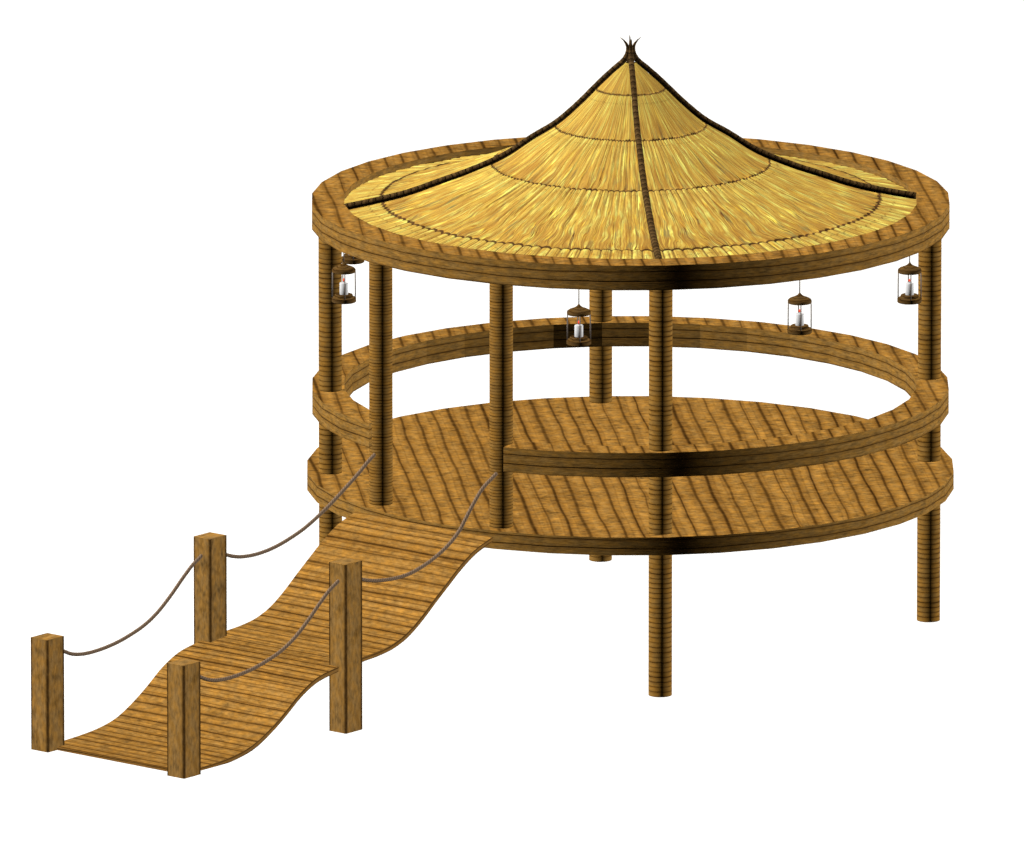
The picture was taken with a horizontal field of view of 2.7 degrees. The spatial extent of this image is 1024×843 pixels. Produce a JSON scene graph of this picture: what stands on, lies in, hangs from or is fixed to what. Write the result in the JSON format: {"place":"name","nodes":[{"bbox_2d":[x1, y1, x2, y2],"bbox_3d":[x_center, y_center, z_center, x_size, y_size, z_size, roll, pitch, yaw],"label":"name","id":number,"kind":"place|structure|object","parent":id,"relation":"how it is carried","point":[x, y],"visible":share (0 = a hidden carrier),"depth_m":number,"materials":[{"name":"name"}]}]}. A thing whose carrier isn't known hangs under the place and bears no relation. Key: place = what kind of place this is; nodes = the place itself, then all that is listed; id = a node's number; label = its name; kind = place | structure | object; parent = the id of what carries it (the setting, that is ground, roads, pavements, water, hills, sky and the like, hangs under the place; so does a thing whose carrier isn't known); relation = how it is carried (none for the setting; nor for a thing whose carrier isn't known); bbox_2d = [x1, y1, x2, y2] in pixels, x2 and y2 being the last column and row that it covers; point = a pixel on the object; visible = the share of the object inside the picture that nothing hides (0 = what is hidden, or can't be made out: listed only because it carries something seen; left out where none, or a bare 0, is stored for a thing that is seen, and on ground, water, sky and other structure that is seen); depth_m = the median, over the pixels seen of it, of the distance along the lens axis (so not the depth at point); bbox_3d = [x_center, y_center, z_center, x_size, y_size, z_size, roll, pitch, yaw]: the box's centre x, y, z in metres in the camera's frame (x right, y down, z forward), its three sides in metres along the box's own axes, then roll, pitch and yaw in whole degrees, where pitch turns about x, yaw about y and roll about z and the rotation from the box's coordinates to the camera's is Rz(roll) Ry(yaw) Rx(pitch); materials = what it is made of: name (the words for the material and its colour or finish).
{"place":"outdoors","nodes":[
{"label":"outdoors","id":0,"kind":"place"},
{"bbox_2d":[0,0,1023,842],"bbox_3d":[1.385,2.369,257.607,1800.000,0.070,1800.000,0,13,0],"label":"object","id":1,"kind":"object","parent":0,"point":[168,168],"depth_m":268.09,"materials":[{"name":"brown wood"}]},
{"bbox_2d":[31,453,497,778],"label":"rope ramp","id":2,"kind":"structure","parent":1,"relation":"on","point":[359,590],"depth_m":252.14,"materials":[{"name":"brown wood"}]},
{"bbox_2d":[307,35,953,696],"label":"gazebo","id":3,"kind":"object","parent":1,"relation":"on","point":[629,171],"visible":0.99,"depth_m":255.38,"materials":[{"name":"brown wood"}]},
{"bbox_2d":[332,253,355,303],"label":"candle lantern","id":4,"kind":"object","parent":3,"relation":"hanging from","point":[343,296],"visible":1,"depth_m":255.52,"materials":[{"name":"brown wood"}]},
{"bbox_2d":[342,254,363,263],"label":"candle lantern","id":5,"kind":"object","parent":3,"relation":"hanging from","point":[349,259],"visible":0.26,"depth_m":257.67,"materials":[{"name":"brown wood"}]},
{"bbox_2d":[566,289,590,346],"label":"candle lantern","id":6,"kind":"object","parent":3,"relation":"hanging from","point":[578,339],"visible":1,"depth_m":253.26,"materials":[{"name":"brown wood"}]},
{"bbox_2d":[787,280,811,334],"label":"candle lantern","id":7,"kind":"object","parent":3,"relation":"hanging from","point":[799,327],"visible":1,"depth_m":253.87,"materials":[{"name":"brown wood"}]},
{"bbox_2d":[897,256,921,304],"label":"candle lantern","id":8,"kind":"object","parent":3,"relation":"hanging from","point":[909,296],"visible":1,"depth_m":255.50,"materials":[{"name":"brown wood"}]}
]}

